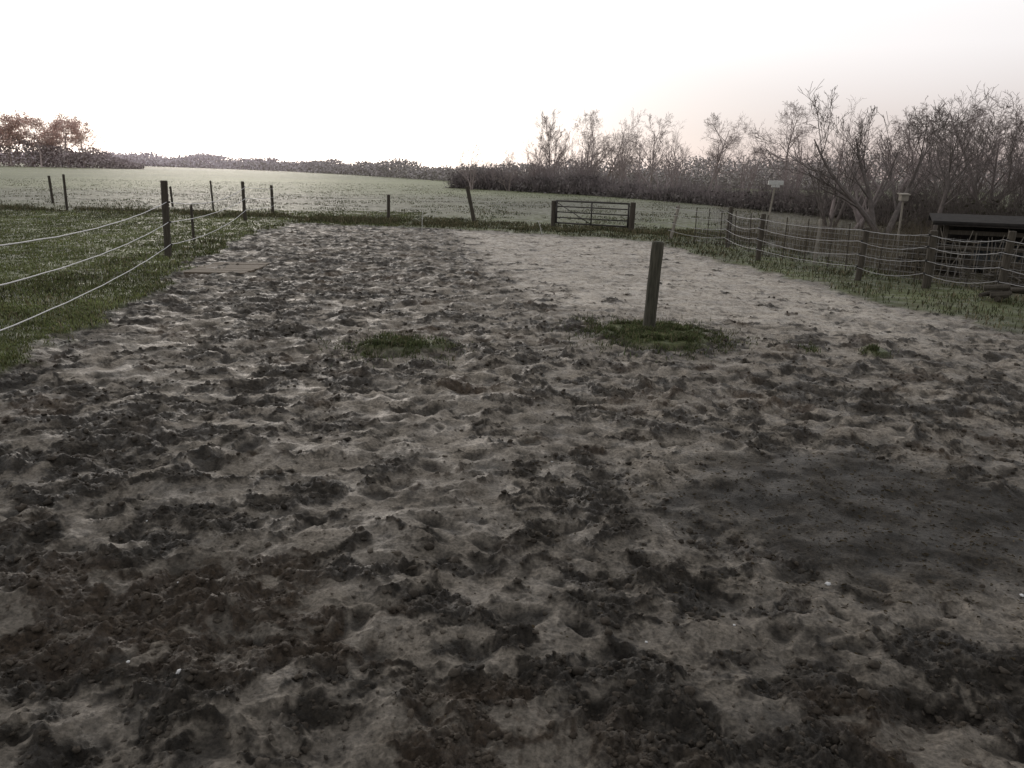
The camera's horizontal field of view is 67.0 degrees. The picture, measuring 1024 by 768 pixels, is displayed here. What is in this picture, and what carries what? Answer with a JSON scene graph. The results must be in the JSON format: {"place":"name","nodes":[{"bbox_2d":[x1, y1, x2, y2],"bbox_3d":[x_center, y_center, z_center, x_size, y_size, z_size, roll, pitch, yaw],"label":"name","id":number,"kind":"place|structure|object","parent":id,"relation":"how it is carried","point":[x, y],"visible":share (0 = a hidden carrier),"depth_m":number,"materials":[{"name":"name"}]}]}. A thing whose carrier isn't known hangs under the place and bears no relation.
{"place":"outdoors","nodes":[
{"label":"outdoors","id":0,"kind":"place"},
{"bbox_2d":[0,209,425,371],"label":"grass","id":1,"kind":"structure","parent":0,"point":[5,358],"depth_m":16.39,"materials":[{"name":"green plant"}]},
{"bbox_2d":[0,162,1023,767],"bbox_3d":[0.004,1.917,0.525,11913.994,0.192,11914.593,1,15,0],"label":"ground","id":2,"kind":"structure","parent":0,"point":[570,278],"depth_m":4.93,"materials":[{"name":"brown soil"}]},
{"bbox_2d":[0,111,25,165],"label":"oak tree","id":3,"kind":"object","parent":2,"relation":"on","point":[11,143],"visible":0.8,"depth_m":266.14,"materials":[{"name":"brown plant"}]},
{"bbox_2d":[0,105,42,148],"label":"oak tree","id":4,"kind":"object","parent":2,"relation":"on","point":[5,118],"visible":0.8,"depth_m":265.75,"materials":[{"name":"brown plant"}]},
{"bbox_2d":[1,116,64,166],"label":"oak tree","id":5,"kind":"object","parent":2,"relation":"on","point":[29,134],"visible":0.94,"depth_m":267.62,"materials":[{"name":"brown plant"}]},
{"bbox_2d":[47,176,53,202],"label":"fence post","id":6,"kind":"object","parent":2,"relation":"on","point":[50,188],"visible":0.83,"depth_m":37.53,"materials":[{"name":"brown wood"}]},
{"bbox_2d":[28,110,74,166],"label":"oak tree","id":7,"kind":"object","parent":2,"relation":"on","point":[49,134],"visible":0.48,"depth_m":274.44,"materials":[{"name":"brown plant"}]},
{"bbox_2d":[62,174,67,209],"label":"fence post","id":8,"kind":"object","parent":2,"relation":"on","point":[65,192],"visible":0.84,"depth_m":31.82,"materials":[{"name":"brown wood"}]},
{"bbox_2d":[45,111,90,167],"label":"oak tree","id":9,"kind":"object","parent":2,"relation":"on","point":[64,131],"visible":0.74,"depth_m":272.75,"materials":[{"name":"brown plant"}]},
{"bbox_2d":[0,126,144,168],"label":"hazy copse","id":10,"kind":"object","parent":2,"relation":"on","point":[103,159],"visible":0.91,"depth_m":271.25,"materials":[{"name":"plant"}]},
{"bbox_2d":[61,118,110,167],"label":"oak tree","id":11,"kind":"object","parent":2,"relation":"on","point":[76,132],"visible":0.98,"depth_m":269.00,"materials":[{"name":"brown plant"}]},
{"bbox_2d":[160,180,172,256],"bbox_3d":[-7.575,-3.489,16.940,0.220,1.880,0.160,-10,19,-37],"label":"fence post","id":12,"kind":"object","parent":2,"relation":"on","point":[166,217],"visible":0.89,"depth_m":16.85,"materials":[{"name":"brown wood"}]},
{"bbox_2d":[169,186,173,206],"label":"fence post","id":13,"kind":"object","parent":2,"relation":"on","point":[171,197],"visible":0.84,"depth_m":37.01,"materials":[{"name":"brown wood"}]},
{"bbox_2d":[190,205,194,240],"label":"fence post","id":14,"kind":"object","parent":2,"relation":"on","point":[192,221],"visible":0.85,"depth_m":20.63,"materials":[{"name":"brown wood"}]},
{"bbox_2d":[209,181,214,210],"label":"fence post","id":15,"kind":"object","parent":2,"relation":"on","point":[211,195],"visible":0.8,"depth_m":34.08,"materials":[{"name":"brown wood"}]},
{"bbox_2d":[184,262,269,274],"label":"puddle","id":16,"kind":"object","parent":2,"relation":"on","point":[244,267],"visible":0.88,"depth_m":15.23,"materials":[{"name":"grey liquid"}]},
{"bbox_2d":[241,181,246,220],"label":"fence post","id":17,"kind":"object","parent":2,"relation":"on","point":[243,202],"visible":0.95,"depth_m":28.35,"materials":[{"name":"brown wood"}]},
{"bbox_2d":[0,187,272,330],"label":"electric fence rope","id":18,"kind":"object","parent":17,"relation":"attached to","point":[107,251],"visible":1,"depth_m":11.70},
{"bbox_2d":[269,185,273,211],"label":"fence post","id":19,"kind":"object","parent":2,"relation":"on","point":[272,199],"visible":0.81,"depth_m":32.91,"materials":[{"name":"brown wood"}]},
{"bbox_2d":[0,178,760,228],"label":"pasture tufts","id":20,"kind":"object","parent":2,"relation":"on","point":[480,210],"visible":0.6,"depth_m":42.39,"materials":[{"name":"green plant"}]},
{"bbox_2d":[387,195,389,217],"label":"fence post","id":21,"kind":"object","parent":2,"relation":"on","point":[388,206],"visible":0.77,"depth_m":31.39,"materials":[{"name":"brown wood"}]},
{"bbox_2d":[0,202,788,241],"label":"rough weeds","id":22,"kind":"object","parent":2,"relation":"on","point":[248,213],"visible":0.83,"depth_m":29.74,"materials":[{"name":"green plant"}]},
{"bbox_2d":[455,142,484,189],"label":"bare tree","id":23,"kind":"object","parent":2,"relation":"on","point":[470,177],"visible":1,"depth_m":82.82,"materials":[{"name":"brown plant"}]},
{"bbox_2d":[465,186,475,220],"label":"fence post","id":24,"kind":"object","parent":2,"relation":"on","point":[470,203],"visible":0.79,"depth_m":30.19,"materials":[{"name":"brown wood"}]},
{"bbox_2d":[52,185,669,223],"bbox_3d":[-8.747,-7.229,30.650,30.500,0.481,4.180,7,16,19],"label":"back fence wire","id":25,"kind":"object","parent":24,"relation":"attached to","point":[328,205],"visible":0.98,"depth_m":31.92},
{"bbox_2d":[482,156,502,189],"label":"bare tree","id":26,"kind":"object","parent":2,"relation":"on","point":[490,170],"visible":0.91,"depth_m":85.20,"materials":[{"name":"brown plant"}]},
{"bbox_2d":[491,149,520,190],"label":"bare tree","id":27,"kind":"object","parent":2,"relation":"on","point":[511,174],"visible":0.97,"depth_m":80.33,"materials":[{"name":"brown plant"}]},
{"bbox_2d":[1,149,1023,192],"bbox_3d":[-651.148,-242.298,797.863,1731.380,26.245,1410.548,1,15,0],"label":"distant tree line","id":28,"kind":"object","parent":2,"relation":"on","point":[337,166],"visible":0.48,"depth_m":162.18,"materials":[{"name":"plant"}]},
{"bbox_2d":[520,138,557,180],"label":"bare tree","id":29,"kind":"object","parent":2,"relation":"on","point":[551,159],"visible":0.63,"depth_m":81.74,"materials":[{"name":"brown plant"}]},
{"bbox_2d":[522,144,565,183],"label":"bare tree","id":30,"kind":"object","parent":2,"relation":"on","point":[537,167],"visible":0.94,"depth_m":79.74,"materials":[{"name":"brown plant"}]},
{"bbox_2d":[526,124,571,174],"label":"bare tree","id":31,"kind":"object","parent":2,"relation":"on","point":[560,149],"visible":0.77,"depth_m":87.88,"materials":[{"name":"brown plant"}]},
{"bbox_2d":[551,201,555,226],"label":"gate post","id":32,"kind":"object","parent":2,"relation":"on","point":[553,209],"visible":0.79,"depth_m":28.97,"materials":[{"name":"brown wood"}]},
{"bbox_2d":[555,200,629,227],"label":"field gate","id":33,"kind":"structure","parent":32,"relation":"attached to","point":[591,213],"depth_m":28.18,"materials":[{"name":"grey metal"}]},
{"bbox_2d":[532,109,578,174],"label":"bare tree","id":34,"kind":"object","parent":2,"relation":"on","point":[549,133],"visible":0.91,"depth_m":85.67,"materials":[{"name":"brown plant"}]},
{"bbox_2d":[126,461,1023,673],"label":"pale pebbles","id":35,"kind":"object","parent":2,"relation":"on","point":[826,583],"visible":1,"depth_m":3.56,"materials":[{"name":"beige stone"}]},
{"bbox_2d":[566,133,600,177],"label":"bare tree","id":36,"kind":"object","parent":2,"relation":"on","point":[586,158],"visible":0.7,"depth_m":79.40,"materials":[{"name":"brown plant"}]},
{"bbox_2d":[570,116,610,171],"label":"bare tree","id":37,"kind":"object","parent":2,"relation":"on","point":[590,144],"visible":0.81,"depth_m":83.09,"materials":[{"name":"brown plant"}]},
{"bbox_2d":[559,129,626,176],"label":"bare tree","id":38,"kind":"object","parent":2,"relation":"on","point":[579,151],"visible":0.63,"depth_m":87.64,"materials":[{"name":"brown plant"}]},
{"bbox_2d":[571,110,623,175],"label":"bare tree","id":39,"kind":"object","parent":2,"relation":"on","point":[592,124],"visible":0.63,"depth_m":91.16,"materials":[{"name":"brown plant"}]},
{"bbox_2d":[602,137,634,184],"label":"bare tree","id":40,"kind":"object","parent":2,"relation":"on","point":[624,170],"visible":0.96,"depth_m":76.50,"materials":[{"name":"brown plant"}]},
{"bbox_2d":[599,109,645,182],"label":"bare tree","id":41,"kind":"object","parent":2,"relation":"on","point":[615,158],"visible":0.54,"depth_m":87.83,"materials":[{"name":"brown plant"}]},
{"bbox_2d":[606,128,643,184],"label":"bare tree","id":42,"kind":"object","parent":2,"relation":"on","point":[622,140],"visible":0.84,"depth_m":81.11,"materials":[{"name":"brown plant"}]},
{"bbox_2d":[628,202,635,231],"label":"gate post","id":43,"kind":"object","parent":2,"relation":"on","point":[632,214],"visible":0.81,"depth_m":27.30,"materials":[{"name":"brown wood"}]},
{"bbox_2d":[621,112,672,183],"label":"bare tree","id":44,"kind":"object","parent":2,"relation":"on","point":[662,133],"visible":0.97,"depth_m":75.79,"materials":[{"name":"brown plant"}]},
{"bbox_2d":[611,128,685,186],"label":"bare tree","id":45,"kind":"object","parent":2,"relation":"on","point":[649,153],"visible":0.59,"depth_m":81.91,"materials":[{"name":"brown plant"}]},
{"bbox_2d":[643,241,663,328],"bbox_3d":[1.792,-1.163,9.879,0.219,1.306,0.164,-5,16,-21],"label":"wooden post","id":46,"kind":"object","parent":2,"relation":"on","point":[653,281],"visible":0.78,"depth_m":9.79,"materials":[{"name":"brown wood"}]},
{"bbox_2d":[285,395,1023,761],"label":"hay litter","id":47,"kind":"object","parent":2,"relation":"on","point":[843,529],"visible":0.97,"depth_m":4.66,"materials":[{"name":"beige plant"}]},
{"bbox_2d":[624,139,696,187],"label":"bare tree","id":48,"kind":"object","parent":2,"relation":"on","point":[650,166],"visible":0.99,"depth_m":68.29,"materials":[{"name":"brown plant"}]},
{"bbox_2d":[655,121,687,190],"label":"bare tree","id":49,"kind":"object","parent":2,"relation":"on","point":[676,139],"visible":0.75,"depth_m":72.01,"materials":[{"name":"brown plant"}]},
{"bbox_2d":[656,143,692,187],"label":"bare tree","id":50,"kind":"object","parent":2,"relation":"on","point":[674,164],"visible":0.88,"depth_m":68.83,"materials":[{"name":"brown plant"}]},
{"bbox_2d":[670,205,679,238],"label":"fence post","id":51,"kind":"object","parent":2,"relation":"on","point":[674,222],"visible":0.94,"depth_m":24.75,"materials":[{"name":"grey wood"}]},
{"bbox_2d":[693,118,743,189],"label":"bare tree","id":52,"kind":"object","parent":2,"relation":"on","point":[711,168],"visible":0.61,"depth_m":66.48,"materials":[{"name":"brown plant"}]},
{"bbox_2d":[700,112,753,188],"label":"bare tree","id":53,"kind":"object","parent":2,"relation":"on","point":[715,157],"visible":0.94,"depth_m":64.26,"materials":[{"name":"brown plant"}]},
{"bbox_2d":[725,207,732,247],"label":"fence post","id":54,"kind":"object","parent":2,"relation":"on","point":[727,242],"visible":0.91,"depth_m":22.03,"materials":[{"name":"brown wood"}]},
{"bbox_2d":[669,207,1023,286],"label":"electric fence rope","id":55,"kind":"object","parent":54,"relation":"attached to","point":[865,243],"visible":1,"depth_m":15.20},
{"bbox_2d":[440,134,1023,245],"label":"hedgerow","id":56,"kind":"object","parent":2,"relation":"on","point":[923,206],"visible":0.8,"depth_m":48.16,"materials":[{"name":"brown plant"}]},
{"bbox_2d":[727,139,768,193],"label":"bare tree","id":57,"kind":"object","parent":2,"relation":"on","point":[751,171],"visible":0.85,"depth_m":59.30,"materials":[{"name":"brown plant"}]},
{"bbox_2d":[755,214,765,260],"bbox_3d":[6.032,-3.486,18.812,0.172,1.291,0.129,1,15,0],"label":"fence post","id":58,"kind":"object","parent":2,"relation":"on","point":[760,237],"visible":0.89,"depth_m":18.75,"materials":[{"name":"brown wood"}]},
{"bbox_2d":[764,181,783,240],"bbox_3d":[7.990,-5.221,23.716,0.460,1.968,0.070,1,15,0],"label":"post","id":59,"kind":"object","parent":2,"relation":"on","point":[775,184],"visible":0.9,"depth_m":23.49,"materials":[{"name":"grey wood"}]},
{"bbox_2d":[744,95,838,185],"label":"bare tree","id":60,"kind":"object","parent":2,"relation":"on","point":[762,151],"visible":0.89,"depth_m":56.28,"materials":[{"name":"brown plant"}]},
{"bbox_2d":[772,141,819,196],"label":"bare tree","id":61,"kind":"object","parent":2,"relation":"on","point":[797,178],"visible":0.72,"depth_m":47.77,"materials":[{"name":"brown plant"}]},
{"bbox_2d":[772,111,826,187],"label":"bare tree","id":62,"kind":"object","parent":2,"relation":"on","point":[798,146],"visible":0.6,"depth_m":58.01,"materials":[{"name":"brown plant"}]},
{"bbox_2d":[813,219,821,263],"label":"fence post","id":63,"kind":"object","parent":2,"relation":"on","point":[818,236],"visible":0.72,"depth_m":18.38,"materials":[{"name":"brown wood"}]},
{"bbox_2d":[808,97,881,219],"bbox_3d":[16.017,-10.911,37.550,3.086,6.127,2.348,-1,16,-9],"label":"bare tree","id":64,"kind":"object","parent":2,"relation":"on","point":[834,200],"visible":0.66,"depth_m":37.50,"materials":[{"name":"brown plant"}]},
{"bbox_2d":[801,122,889,238],"bbox_3d":[11.151,-6.860,26.323,2.660,4.012,2.803,5,16,14],"label":"bare tree","id":65,"kind":"object","parent":2,"relation":"on","point":[822,209],"visible":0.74,"depth_m":26.29,"materials":[{"name":"brown plant"}]},
{"bbox_2d":[828,138,881,195],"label":"bare tree","id":66,"kind":"object","parent":2,"relation":"on","point":[857,166],"visible":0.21,"depth_m":42.77,"materials":[{"name":"brown plant"}]},
{"bbox_2d":[694,208,1023,287],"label":"wire fence","id":67,"kind":"object","parent":2,"relation":"on","point":[872,243],"visible":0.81,"depth_m":17.36,"materials":[{"name":"grey metal"}]},
{"bbox_2d":[855,227,869,280],"bbox_3d":[6.977,-2.518,15.441,0.180,1.212,0.127,1,15,0],"label":"fence post","id":68,"kind":"object","parent":2,"relation":"on","point":[861,259],"visible":0.94,"depth_m":15.38,"materials":[{"name":"brown wood"}]},
{"bbox_2d":[748,81,978,242],"bbox_3d":[11.932,-7.365,25.909,7.072,5.384,3.963,0,15,-5],"label":"bare tree","id":69,"kind":"object","parent":2,"relation":"on","point":[869,218],"visible":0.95,"depth_m":25.45,"materials":[{"name":"brown plant"}]},
{"bbox_2d":[712,211,1023,286],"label":"garden scrub","id":70,"kind":"object","parent":2,"relation":"on","point":[890,238],"visible":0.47,"depth_m":21.74,"materials":[{"name":"brown plant"}]},
{"bbox_2d":[828,111,923,228],"bbox_3d":[15.102,-8.650,31.890,3.607,4.732,3.423,-11,20,-38],"label":"bare tree","id":71,"kind":"object","parent":2,"relation":"on","point":[859,218],"visible":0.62,"depth_m":32.18,"materials":[{"name":"brown plant"}]},
{"bbox_2d":[822,109,963,198],"bbox_3d":[19.765,-11.207,39.828,6.924,5.798,3.880,2,15,4],"label":"bare tree","id":72,"kind":"object","parent":2,"relation":"on","point":[874,183],"visible":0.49,"depth_m":39.43,"materials":[{"name":"brown plant"}]},
{"bbox_2d":[896,193,910,251],"bbox_3d":[11.036,-4.548,22.015,0.280,1.731,0.262,1,15,0],"label":"nest box post","id":73,"kind":"object","parent":2,"relation":"on","point":[903,197],"visible":0.71,"depth_m":21.85,"materials":[{"name":"grey wood"}]},
{"bbox_2d":[872,107,952,190],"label":"bare tree","id":74,"kind":"object","parent":2,"relation":"on","point":[903,126],"visible":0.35,"depth_m":46.02,"materials":[{"name":"brown plant"}]},
{"bbox_2d":[895,124,961,191],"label":"bare tree","id":75,"kind":"object","parent":2,"relation":"on","point":[917,162],"visible":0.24,"depth_m":43.43,"materials":[{"name":"brown plant"}]},
{"bbox_2d":[922,230,938,287],"bbox_3d":[7.881,-2.274,14.621,0.205,1.245,0.161,1,15,0],"label":"fence post","id":76,"kind":"object","parent":2,"relation":"on","point":[930,258],"visible":0.9,"depth_m":14.55,"materials":[{"name":"brown wood"}]},
{"bbox_2d":[894,244,972,276],"bbox_3d":[9.188,-2.694,16.845,1.490,0.625,0.618,9,17,26],"label":"plank stack","id":77,"kind":"object","parent":2,"relation":"on","point":[953,256],"visible":0.54,"depth_m":16.72,"materials":[{"name":"brown wood"}]},
{"bbox_2d":[897,82,1002,229],"bbox_3d":[13.420,-6.634,23.771,2.960,4.998,2.854,-7,18,-29],"label":"bare tree","id":78,"kind":"object","parent":2,"relation":"on","point":[943,203],"visible":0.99,"depth_m":23.65,"materials":[{"name":"brown plant"}]},
{"bbox_2d":[896,106,1008,200],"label":"bare tree","id":79,"kind":"object","parent":2,"relation":"on","point":[959,156],"visible":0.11,"depth_m":44.57,"materials":[{"name":"brown plant"}]},
{"bbox_2d":[897,103,1023,205],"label":"bare tree","id":80,"kind":"object","parent":2,"relation":"on","point":[975,173],"visible":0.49,"depth_m":30.73,"materials":[{"name":"brown plant"}]},
{"bbox_2d":[903,84,1023,191],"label":"bare tree","id":81,"kind":"object","parent":2,"relation":"on","point":[977,115],"visible":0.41,"depth_m":31.88,"materials":[{"name":"brown plant"}]},
{"bbox_2d":[930,97,997,226],"bbox_3d":[16.130,-7.645,27.507,2.392,5.106,3.143,3,15,7],"label":"bare tree","id":82,"kind":"object","parent":2,"relation":"on","point":[960,161],"visible":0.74,"depth_m":27.51,"materials":[{"name":"brown plant"}]},
{"bbox_2d":[928,213,1023,266],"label":"animal shelter","id":83,"kind":"object","parent":2,"relation":"on","point":[958,229],"visible":0.47,"depth_m":17.36,"materials":[{"name":"brown wood"}]},
{"bbox_2d":[929,97,1023,210],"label":"bare tree","id":84,"kind":"object","parent":2,"relation":"on","point":[1000,143],"visible":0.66,"depth_m":27.81,"materials":[{"name":"brown plant"}]},
{"bbox_2d":[940,228,1023,282],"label":"pole stack","id":85,"kind":"object","parent":2,"relation":"on","point":[959,261],"visible":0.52,"depth_m":15.78,"materials":[{"name":"brown wood"}]},
{"bbox_2d":[949,259,1023,289],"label":"brushwood pile","id":86,"kind":"object","parent":2,"relation":"on","point":[1015,277],"visible":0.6,"depth_m":14.70,"materials":[{"name":"brown wood"}]},
{"bbox_2d":[961,106,1023,196],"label":"bare tree","id":87,"kind":"object","parent":2,"relation":"on","point":[1001,147],"visible":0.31,"depth_m":39.47,"materials":[{"name":"brown plant"}]},
{"bbox_2d":[964,242,1023,272],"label":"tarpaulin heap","id":88,"kind":"object","parent":2,"relation":"on","point":[983,257],"visible":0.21,"depth_m":17.19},
{"bbox_2d":[978,284,1023,301],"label":"log pile","id":89,"kind":"object","parent":2,"relation":"on","point":[994,292],"visible":1,"depth_m":13.13,"materials":[{"name":"brown wood"}]},
{"bbox_2d":[982,90,1023,210],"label":"bare tree","id":90,"kind":"object","parent":2,"relation":"on","point":[1022,144],"visible":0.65,"depth_m":28.95,"materials":[{"name":"brown plant"}]},
{"bbox_2d":[997,231,1016,290],"bbox_3d":[8.628,-2.010,13.560,0.181,1.326,0.137,1,15,0],"label":"fence post","id":91,"kind":"object","parent":2,"relation":"on","point":[1006,260],"visible":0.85,"depth_m":13.46,"materials":[{"name":"brown wood"}]},
{"bbox_2d":[0,214,1023,333],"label":"verge grass","id":92,"kind":"structure","parent":0,"point":[650,238],"depth_m":16.34,"materials":[{"name":"green plant"}]},
{"bbox_2d":[0,0,1023,181],"label":"sky","id":93,"kind":"structure","parent":0,"point":[425,81],"materials":[{"name":"white"}]}
]}

